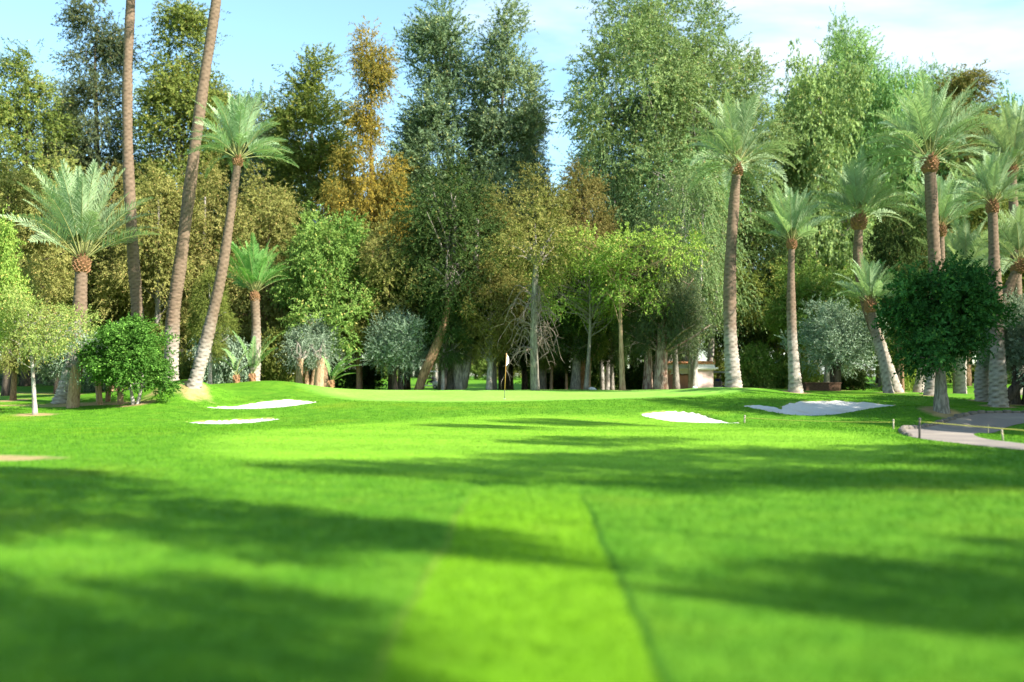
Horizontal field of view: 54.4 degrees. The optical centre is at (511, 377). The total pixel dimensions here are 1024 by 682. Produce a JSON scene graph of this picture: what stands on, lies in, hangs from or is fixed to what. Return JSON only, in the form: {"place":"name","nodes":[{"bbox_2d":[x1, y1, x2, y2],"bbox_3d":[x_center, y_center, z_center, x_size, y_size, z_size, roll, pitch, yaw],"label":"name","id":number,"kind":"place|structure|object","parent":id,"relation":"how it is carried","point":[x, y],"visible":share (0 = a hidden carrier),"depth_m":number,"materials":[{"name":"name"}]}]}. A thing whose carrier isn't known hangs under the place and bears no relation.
{"place":"outdoors","nodes":[
{"label":"outdoors","id":0,"kind":"place"},
{"bbox_2d":[0,376,1023,681],"bbox_3d":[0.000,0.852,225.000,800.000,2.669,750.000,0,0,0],"label":"lawn","id":1,"kind":"structure","parent":0,"point":[476,392],"depth_m":10.02,"materials":[{"name":"green plant"}]},
{"bbox_2d":[0,204,35,350],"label":"deciduous tree","id":2,"kind":"object","parent":1,"relation":"on","point":[7,242],"visible":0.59,"depth_m":40.69,"materials":[{"name":"green plant"}]},
{"bbox_2d":[0,259,55,400],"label":"forest tree","id":3,"kind":"object","parent":1,"relation":"on","point":[13,365],"visible":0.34,"depth_m":49.84,"materials":[{"name":"green plant"}]},
{"bbox_2d":[0,150,96,395],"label":"conifer","id":4,"kind":"object","parent":1,"relation":"on","point":[49,276],"visible":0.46,"depth_m":57.78,"materials":[{"name":"green plant"}]},
{"bbox_2d":[0,280,104,414],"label":"deciduous tree","id":5,"kind":"object","parent":1,"relation":"on","point":[42,335],"visible":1,"depth_m":39.20,"materials":[{"name":"green plant"}]},
{"bbox_2d":[0,36,105,385],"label":"pine tree","id":6,"kind":"object","parent":1,"relation":"on","point":[26,118],"visible":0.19,"depth_m":79.07,"materials":[{"name":"green plant"}]},
{"bbox_2d":[30,74,91,158],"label":"pine tree","id":7,"kind":"object","parent":1,"relation":"on","point":[63,112],"visible":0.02,"depth_m":90.89,"materials":[{"name":"green plant"}]},
{"bbox_2d":[2,136,126,393],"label":"conifer","id":8,"kind":"object","parent":1,"relation":"on","point":[69,164],"visible":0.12,"depth_m":65.23,"materials":[{"name":"green plant"}]},
{"bbox_2d":[29,325,99,381],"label":"olive tree","id":9,"kind":"object","parent":1,"relation":"on","point":[49,367],"visible":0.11,"depth_m":51.25,"materials":[{"name":"green plant"}]},
{"bbox_2d":[49,320,101,407],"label":"tree","id":10,"kind":"object","parent":1,"relation":"on","point":[74,386],"visible":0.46,"depth_m":44.80,"materials":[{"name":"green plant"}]},
{"bbox_2d":[0,158,159,403],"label":"date palm","id":11,"kind":"object","parent":1,"relation":"on","point":[78,213],"visible":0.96,"depth_m":46.94,"materials":[{"name":"green plant"}]},
{"bbox_2d":[17,0,157,274],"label":"pine tree","id":12,"kind":"object","parent":1,"relation":"on","point":[111,52],"visible":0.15,"depth_m":82.80,"materials":[{"name":"green plant"}]},
{"bbox_2d":[51,144,169,385],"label":"conifer","id":13,"kind":"object","parent":1,"relation":"on","point":[110,314],"visible":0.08,"depth_m":66.23,"materials":[{"name":"green plant"}]},
{"bbox_2d":[65,311,184,404],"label":"citrus tree","id":14,"kind":"object","parent":1,"relation":"on","point":[130,343],"visible":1,"depth_m":43.47,"materials":[{"name":"green plant"}]},
{"bbox_2d":[122,0,143,389],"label":"date palm","id":15,"kind":"object","parent":1,"relation":"on","point":[134,273],"visible":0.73,"depth_m":50.79,"materials":[{"name":"brown plant"}]},
{"bbox_2d":[89,151,219,349],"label":"conifer","id":16,"kind":"object","parent":1,"relation":"on","point":[156,293],"visible":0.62,"depth_m":62.92,"materials":[{"name":"green plant"}]},
{"bbox_2d":[106,0,244,361],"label":"pine tree","id":17,"kind":"object","parent":1,"relation":"on","point":[170,80],"visible":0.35,"depth_m":80.53,"materials":[{"name":"green plant"}]},
{"bbox_2d":[163,0,220,381],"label":"date palm","id":18,"kind":"object","parent":1,"relation":"on","point":[176,288],"visible":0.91,"depth_m":49.77,"materials":[{"name":"brown plant"}]},
{"bbox_2d":[139,149,264,348],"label":"conifer","id":19,"kind":"object","parent":1,"relation":"on","point":[203,237],"visible":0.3,"depth_m":64.38,"materials":[{"name":"green plant"}]},
{"bbox_2d":[183,259,241,383],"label":"forest tree","id":20,"kind":"object","parent":1,"relation":"on","point":[198,301],"visible":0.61,"depth_m":53.79,"materials":[{"name":"green plant"}]},
{"bbox_2d":[186,318,249,383],"bbox_3d":[-17.244,-0.851,57.905,3.926,5.709,3.826,0,0,44],"label":"bush","id":21,"kind":"object","parent":1,"relation":"on","point":[221,370],"visible":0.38,"depth_m":57.42,"materials":[{"name":"green plant"}]},
{"bbox_2d":[185,90,298,388],"bbox_3d":[-12.739,-6.545,47.078,5.252,14.531,5.290,0,0,-23],"label":"date palm","id":22,"kind":"object","parent":1,"relation":"on","point":[239,118],"visible":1,"depth_m":46.77,"materials":[{"name":"green plant"}]},
{"bbox_2d":[195,78,304,354],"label":"pine tree","id":23,"kind":"object","parent":1,"relation":"on","point":[253,159],"visible":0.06,"depth_m":83.81,"materials":[{"name":"green plant"}]},
{"bbox_2d":[189,159,315,380],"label":"conifer","id":24,"kind":"object","parent":1,"relation":"on","point":[273,227],"visible":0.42,"depth_m":64.65,"materials":[{"name":"green plant"}]},
{"bbox_2d":[215,232,293,381],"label":"date palm","id":25,"kind":"object","parent":1,"relation":"on","point":[253,270],"visible":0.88,"depth_m":54.74,"materials":[{"name":"green plant"}]},
{"bbox_2d":[233,331,284,381],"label":"young palm","id":26,"kind":"object","parent":1,"relation":"on","point":[252,375],"visible":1,"depth_m":53.52,"materials":[{"name":"green plant"}]},
{"bbox_2d":[208,399,315,408],"bbox_3d":[-11.387,1.241,45.426,3.403,0.413,4.542,0,0,34],"label":"sand bunker","id":27,"kind":"object","parent":1,"relation":"on","point":[275,404],"visible":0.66,"depth_m":45.96},
{"bbox_2d":[260,322,308,383],"bbox_3d":[-14.223,-1.108,60.151,3.893,4.440,3.642,0,0,32],"label":"bush","id":28,"kind":"object","parent":1,"relation":"on","point":[273,369],"visible":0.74,"depth_m":58.99,"materials":[{"name":"green plant"}]},
{"bbox_2d":[219,42,377,370],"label":"silky oak","id":29,"kind":"object","parent":1,"relation":"on","point":[310,157],"visible":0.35,"depth_m":78.23,"materials":[{"name":"green plant"}]},
{"bbox_2d":[274,330,327,383],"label":"tree","id":30,"kind":"object","parent":1,"relation":"on","point":[299,368],"visible":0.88,"depth_m":57.83,"materials":[{"name":"green plant"}]},
{"bbox_2d":[273,313,349,384],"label":"olive tree","id":31,"kind":"object","parent":1,"relation":"on","point":[318,325],"visible":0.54,"depth_m":59.30,"materials":[{"name":"green plant"}]},
{"bbox_2d":[293,327,340,386],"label":"tree","id":32,"kind":"object","parent":1,"relation":"on","point":[319,371],"visible":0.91,"depth_m":56.76,"materials":[{"name":"green plant"}]},
{"bbox_2d":[322,348,363,387],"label":"young palm","id":33,"kind":"object","parent":1,"relation":"on","point":[338,368],"visible":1,"depth_m":54.90,"materials":[{"name":"green plant"}]},
{"bbox_2d":[286,224,408,388],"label":"broadleaf tree","id":34,"kind":"object","parent":1,"relation":"on","point":[398,289],"visible":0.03,"depth_m":64.37,"materials":[{"name":"green plant"}]},
{"bbox_2d":[265,200,434,386],"bbox_3d":[-10.702,-5.086,64.263,12.585,12.495,9.310,0,0,-52],"label":"broadleaf tree","id":35,"kind":"object","parent":1,"relation":"on","point":[323,268],"visible":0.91,"depth_m":60.77,"materials":[{"name":"green plant"}]},
{"bbox_2d":[334,268,377,388],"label":"forest tree","id":36,"kind":"object","parent":1,"relation":"on","point":[357,361],"visible":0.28,"depth_m":63.39,"materials":[{"name":"green plant"}]},
{"bbox_2d":[334,356,387,389],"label":"bush","id":37,"kind":"object","parent":1,"relation":"on","point":[370,378],"visible":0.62,"depth_m":71.85,"materials":[{"name":"green plant"}]},
{"bbox_2d":[312,15,418,362],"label":"silky oak","id":38,"kind":"object","parent":1,"relation":"on","point":[378,73],"visible":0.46,"depth_m":72.92,"materials":[{"name":"brown plant"}]},
{"bbox_2d":[343,201,432,389],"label":"conifer","id":39,"kind":"object","parent":1,"relation":"on","point":[376,269],"visible":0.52,"depth_m":62.57,"materials":[{"name":"green plant"}]},
{"bbox_2d":[360,301,439,389],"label":"olive tree","id":40,"kind":"object","parent":1,"relation":"on","point":[396,351],"visible":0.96,"depth_m":61.07,"materials":[{"name":"green plant"}]},
{"bbox_2d":[364,0,519,389],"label":"cypress tree","id":41,"kind":"object","parent":1,"relation":"on","point":[427,126],"visible":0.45,"depth_m":78.19,"materials":[{"name":"green plant"}]},
{"bbox_2d":[413,278,475,389],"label":"forest tree","id":42,"kind":"object","parent":1,"relation":"on","point":[449,351],"visible":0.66,"depth_m":61.29,"materials":[{"name":"green plant"}]},
{"bbox_2d":[373,173,517,389],"bbox_3d":[-4.051,-5.899,62.579,9.134,13.925,8.762,0,0,0],"label":"forked tree","id":43,"kind":"object","parent":1,"relation":"on","point":[461,376],"visible":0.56,"depth_m":61.69,"materials":[{"name":"green plant"}]},
{"bbox_2d":[406,230,495,389],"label":"leaning tree","id":44,"kind":"object","parent":1,"relation":"on","point":[428,362],"visible":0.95,"depth_m":60.53,"materials":[{"name":"green plant"}]},
{"bbox_2d":[383,146,527,389],"bbox_3d":[-3.604,-6.783,63.839,9.042,15.910,11.050,0,0,-34],"label":"evergreen tree","id":45,"kind":"object","parent":1,"relation":"on","point":[438,250],"visible":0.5,"depth_m":62.15,"materials":[{"name":"green plant"}]},
{"bbox_2d":[437,171,539,389],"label":"conifer","id":46,"kind":"object","parent":1,"relation":"on","point":[498,208],"visible":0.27,"depth_m":63.82,"materials":[{"name":"green plant"}]},
{"bbox_2d":[454,251,529,389],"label":"forest tree","id":47,"kind":"object","parent":1,"relation":"on","point":[492,342],"visible":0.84,"depth_m":61.14,"materials":[{"name":"green plant"}]},
{"bbox_2d":[430,0,559,389],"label":"cypress tree","id":48,"kind":"object","parent":1,"relation":"on","point":[524,115],"visible":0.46,"depth_m":77.46,"materials":[{"name":"green plant"}]},
{"bbox_2d":[501,270,531,389],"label":"forest tree","id":49,"kind":"object","parent":1,"relation":"on","point":[524,367],"visible":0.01,"depth_m":69.42,"materials":[{"name":"green plant"}]},
{"bbox_2d":[475,184,594,389],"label":"dead branched tree","id":50,"kind":"object","parent":1,"relation":"on","point":[536,259],"visible":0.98,"depth_m":57.31,"materials":[{"name":"green plant"}]},
{"bbox_2d":[517,94,555,194],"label":"cypress tree","id":51,"kind":"object","parent":1,"relation":"on","point":[543,154],"visible":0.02,"depth_m":87.47,"materials":[{"name":"green plant"}]},
{"bbox_2d":[515,359,571,389],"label":"bush","id":52,"kind":"object","parent":1,"relation":"on","point":[558,380],"visible":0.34,"depth_m":87.06,"materials":[{"name":"green plant"}]},
{"bbox_2d":[519,298,569,389],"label":"forest tree","id":53,"kind":"object","parent":1,"relation":"on","point":[551,363],"visible":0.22,"depth_m":65.46,"materials":[{"name":"green plant"}]},
{"bbox_2d":[496,150,607,389],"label":"conifer","id":54,"kind":"object","parent":1,"relation":"on","point":[542,375],"visible":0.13,"depth_m":65.44,"materials":[{"name":"plant"}]},
{"bbox_2d":[527,230,614,389],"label":"forest tree","id":55,"kind":"object","parent":1,"relation":"on","point":[575,383],"visible":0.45,"depth_m":62.17,"materials":[{"name":"green plant"}]},
{"bbox_2d":[522,235,633,389],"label":"deciduous tree","id":56,"kind":"object","parent":1,"relation":"on","point":[592,307],"visible":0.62,"depth_m":59.87,"materials":[{"name":"green plant"}]},
{"bbox_2d":[527,146,629,389],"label":"conifer","id":57,"kind":"object","parent":1,"relation":"on","point":[603,224],"visible":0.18,"depth_m":67.08,"materials":[{"name":"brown plant"}]},
{"bbox_2d":[554,250,625,386],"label":"forest tree","id":58,"kind":"object","parent":1,"relation":"on","point":[605,345],"visible":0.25,"depth_m":62.86,"materials":[{"name":"green plant"}]},
{"bbox_2d":[561,124,652,389],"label":"eucalyptus tree","id":59,"kind":"object","parent":1,"relation":"on","point":[605,385],"visible":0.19,"depth_m":73.02,"materials":[{"name":"green plant"}]},
{"bbox_2d":[592,280,633,389],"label":"forest tree","id":60,"kind":"object","parent":1,"relation":"on","point":[613,357],"visible":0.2,"depth_m":65.45,"materials":[{"name":"green plant"}]},
{"bbox_2d":[614,354,653,389],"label":"bush","id":61,"kind":"object","parent":1,"relation":"on","point":[634,380],"visible":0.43,"depth_m":77.54,"materials":[{"name":"green plant"}]},
{"bbox_2d":[554,210,715,389],"bbox_3d":[7.051,-4.371,57.923,9.643,10.807,6.649,0,0,13],"label":"deciduous tree","id":62,"kind":"object","parent":1,"relation":"on","point":[619,257],"visible":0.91,"depth_m":57.30,"materials":[{"name":"green plant"}]},
{"bbox_2d":[608,267,675,389],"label":"forest tree","id":63,"kind":"object","parent":1,"relation":"on","point":[647,384],"visible":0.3,"depth_m":59.74,"materials":[{"name":"green plant"}]},
{"bbox_2d":[610,193,715,388],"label":"forest tree","id":64,"kind":"object","parent":1,"relation":"on","point":[644,340],"visible":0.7,"depth_m":58.47,"materials":[{"name":"green plant"}]},
{"bbox_2d":[602,153,723,382],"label":"eucalyptus tree","id":65,"kind":"object","parent":1,"relation":"on","point":[644,199],"visible":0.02,"depth_m":75.04,"materials":[{"name":"green plant"}]},
{"bbox_2d":[547,0,817,360],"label":"eucalyptus tree","id":66,"kind":"object","parent":1,"relation":"on","point":[666,115],"visible":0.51,"depth_m":73.88,"materials":[{"name":"green plant"}]},
{"bbox_2d":[619,132,748,360],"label":"white stemmed tree","id":67,"kind":"object","parent":1,"relation":"on","point":[701,148],"visible":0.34,"depth_m":69.51,"materials":[{"name":"green plant"}]},
{"bbox_2d":[654,241,716,388],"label":"forest tree","id":68,"kind":"object","parent":1,"relation":"on","point":[693,341],"visible":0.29,"depth_m":60.50,"materials":[{"name":"green plant"}]},
{"bbox_2d":[642,411,737,422],"bbox_3d":[6.678,1.546,37.722,2.451,0.443,3.923,0,0,-27],"label":"sand bunker","id":69,"kind":"object","parent":1,"relation":"on","point":[682,416],"visible":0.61,"depth_m":38.53},
{"bbox_2d":[668,359,717,388],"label":"hut","id":70,"kind":"object","parent":1,"relation":"on","point":[705,374],"visible":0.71,"depth_m":66.69,"materials":[{"name":"ceramic"}]},
{"bbox_2d":[625,159,768,388],"bbox_3d":[12.308,-6.699,66.120,9.424,15.505,10.069,0,0,33],"label":"eucalyptus tree","id":71,"kind":"object","parent":1,"relation":"on","point":[718,275],"visible":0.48,"depth_m":64.99,"materials":[{"name":"green plant"}]},
{"bbox_2d":[681,183,765,360],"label":"white stemmed tree","id":72,"kind":"object","parent":1,"relation":"on","point":[710,356],"visible":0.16,"depth_m":71.42,"materials":[{"name":"green plant"}]},
{"bbox_2d":[680,86,797,387],"bbox_3d":[11.530,-6.994,50.890,5.868,15.572,5.971,0,0,0],"label":"date palm","id":73,"kind":"object","parent":1,"relation":"on","point":[736,125],"visible":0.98,"depth_m":50.72,"materials":[{"name":"green plant"}]},
{"bbox_2d":[693,166,822,387],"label":"evergreen tree","id":74,"kind":"object","parent":1,"relation":"on","point":[750,235],"visible":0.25,"depth_m":72.20,"materials":[{"name":"green plant"}]},
{"bbox_2d":[738,337,778,388],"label":"bush","id":75,"kind":"object","parent":1,"relation":"on","point":[755,366],"visible":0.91,"depth_m":67.30,"materials":[{"name":"green plant"}]},
{"bbox_2d":[703,240,820,364],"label":"broadleaf tree","id":76,"kind":"object","parent":1,"relation":"on","point":[754,278],"visible":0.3,"depth_m":70.95,"materials":[{"name":"green plant"}]},
{"bbox_2d":[757,348,788,388],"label":"bush","id":77,"kind":"object","parent":1,"relation":"on","point":[782,380],"visible":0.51,"depth_m":69.09,"materials":[{"name":"green plant"}]},
{"bbox_2d":[746,182,841,392],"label":"date palm","id":78,"kind":"object","parent":1,"relation":"on","point":[789,211],"visible":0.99,"depth_m":49.77,"materials":[{"name":"green plant"}]},
{"bbox_2d":[745,401,892,415],"bbox_3d":[13.366,1.346,41.727,7.137,0.624,4.886,0,0,-23],"label":"sand bunker","id":79,"kind":"object","parent":1,"relation":"on","point":[813,408],"visible":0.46,"depth_m":43.29},
{"bbox_2d":[754,251,891,381],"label":"broadleaf tree","id":80,"kind":"object","parent":1,"relation":"on","point":[807,287],"visible":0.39,"depth_m":65.69,"materials":[{"name":"green plant"}]},
{"bbox_2d":[775,291,888,381],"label":"olive tree","id":81,"kind":"object","parent":1,"relation":"on","point":[829,339],"visible":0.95,"depth_m":53.27,"materials":[{"name":"green plant"}]},
{"bbox_2d":[756,36,923,367],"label":"eucalyptus tree","id":82,"kind":"object","parent":1,"relation":"on","point":[826,139],"visible":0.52,"depth_m":80.85,"materials":[{"name":"green plant"}]},
{"bbox_2d":[820,359,880,390],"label":"bush","id":83,"kind":"object","parent":1,"relation":"on","point":[859,381],"visible":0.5,"depth_m":82.95,"materials":[{"name":"green plant"}]},
{"bbox_2d":[768,2,942,280],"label":"eucalyptus tree","id":84,"kind":"object","parent":1,"relation":"on","point":[841,43],"visible":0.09,"depth_m":89.87,"materials":[{"name":"green plant"}]},
{"bbox_2d":[804,144,912,392],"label":"date palm","id":85,"kind":"object","parent":1,"relation":"on","point":[855,196],"visible":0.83,"depth_m":52.20,"materials":[{"name":"green plant"}]},
{"bbox_2d":[826,252,898,392],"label":"date palm","id":86,"kind":"object","parent":1,"relation":"on","point":[872,284],"visible":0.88,"depth_m":50.30,"materials":[{"name":"green plant"}]},
{"bbox_2d":[878,257,913,391],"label":"forest tree","id":87,"kind":"object","parent":1,"relation":"on","point":[891,353],"visible":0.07,"depth_m":57.85,"materials":[{"name":"green plant"}]},
{"bbox_2d":[825,57,973,386],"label":"eucalyptus tree","id":88,"kind":"object","parent":1,"relation":"on","point":[890,101],"visible":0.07,"depth_m":84.16,"materials":[{"name":"green plant"}]},
{"bbox_2d":[863,189,948,380],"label":"evergreen tree","id":89,"kind":"object","parent":1,"relation":"on","point":[903,243],"visible":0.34,"depth_m":68.69,"materials":[{"name":"green plant"}]},
{"bbox_2d":[855,66,1000,395],"bbox_3d":[20.422,-6.985,48.870,6.808,16.289,7.296,0,0,0],"label":"date palm","id":90,"kind":"object","parent":1,"relation":"on","point":[929,112],"visible":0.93,"depth_m":48.67,"materials":[{"name":"green plant"}]},
{"bbox_2d":[885,166,984,391],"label":"date palm","id":91,"kind":"object","parent":1,"relation":"on","point":[945,211],"visible":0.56,"depth_m":54.70,"materials":[{"name":"green plant"}]},
{"bbox_2d":[868,249,1023,413],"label":"citrus tree","id":92,"kind":"object","parent":1,"relation":"on","point":[948,319],"visible":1,"depth_m":37.53,"materials":[{"name":"green plant"}]},
{"bbox_2d":[900,52,1002,382],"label":"eucalyptus tree","id":93,"kind":"object","parent":1,"relation":"on","point":[939,71],"visible":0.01,"depth_m":94.55,"materials":[{"name":"green plant"}]},
{"bbox_2d":[889,59,1021,385],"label":"pine tree","id":94,"kind":"object","parent":1,"relation":"on","point":[972,76],"visible":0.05,"depth_m":84.72,"materials":[{"name":"green plant"}]},
{"bbox_2d":[911,214,1010,393],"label":"date palm","id":95,"kind":"object","parent":1,"relation":"on","point":[963,238],"visible":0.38,"depth_m":59.31,"materials":[{"name":"green plant"}]},
{"bbox_2d":[898,410,1023,436],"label":"kerb","id":96,"kind":"structure","parent":1,"relation":"on","point":[902,430],"depth_m":37.27,"materials":[{"name":"concrete"}]},
{"bbox_2d":[919,186,1022,389],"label":"broadleaf tree","id":97,"kind":"object","parent":1,"relation":"on","point":[976,213],"visible":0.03,"depth_m":70.35,"materials":[{"name":"green plant"}]},
{"bbox_2d":[947,146,1023,406],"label":"date palm","id":98,"kind":"object","parent":1,"relation":"on","point":[993,181],"visible":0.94,"depth_m":42.76,"materials":[{"name":"green plant"}]},
{"bbox_2d":[951,92,1023,394],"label":"date palm","id":99,"kind":"object","parent":1,"relation":"on","point":[1010,127],"visible":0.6,"depth_m":57.46,"materials":[{"name":"green plant"}]},
{"bbox_2d":[966,204,1023,401],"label":"date palm","id":100,"kind":"object","parent":1,"relation":"on","point":[1015,227],"visible":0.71,"depth_m":45.76,"materials":[{"name":"green plant"}]},
{"bbox_2d":[972,79,1023,231],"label":"pine tree","id":101,"kind":"object","parent":1,"relation":"on","point":[1019,178],"visible":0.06,"depth_m":84.41,"materials":[{"name":"green plant"}]},
{"bbox_2d":[973,287,1023,404],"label":"olive tree","id":102,"kind":"object","parent":1,"relation":"on","point":[1011,331],"visible":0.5,"depth_m":43.41,"materials":[{"name":"green plant"}]},
{"bbox_2d":[982,326,1023,404],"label":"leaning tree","id":103,"kind":"object","parent":1,"relation":"on","point":[1016,386],"visible":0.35,"depth_m":43.32,"materials":[{"name":"green plant"}]},
{"bbox_2d":[0,0,1023,375],"label":"sky","id":104,"kind":"structure","parent":0,"point":[265,33],"materials":[{"name":"blue"}]},
{"bbox_2d":[907,413,1023,449],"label":"cart path","id":105,"kind":"structure","parent":0,"point":[947,432],"depth_m":35.50,"materials":[{"name":"concrete"}]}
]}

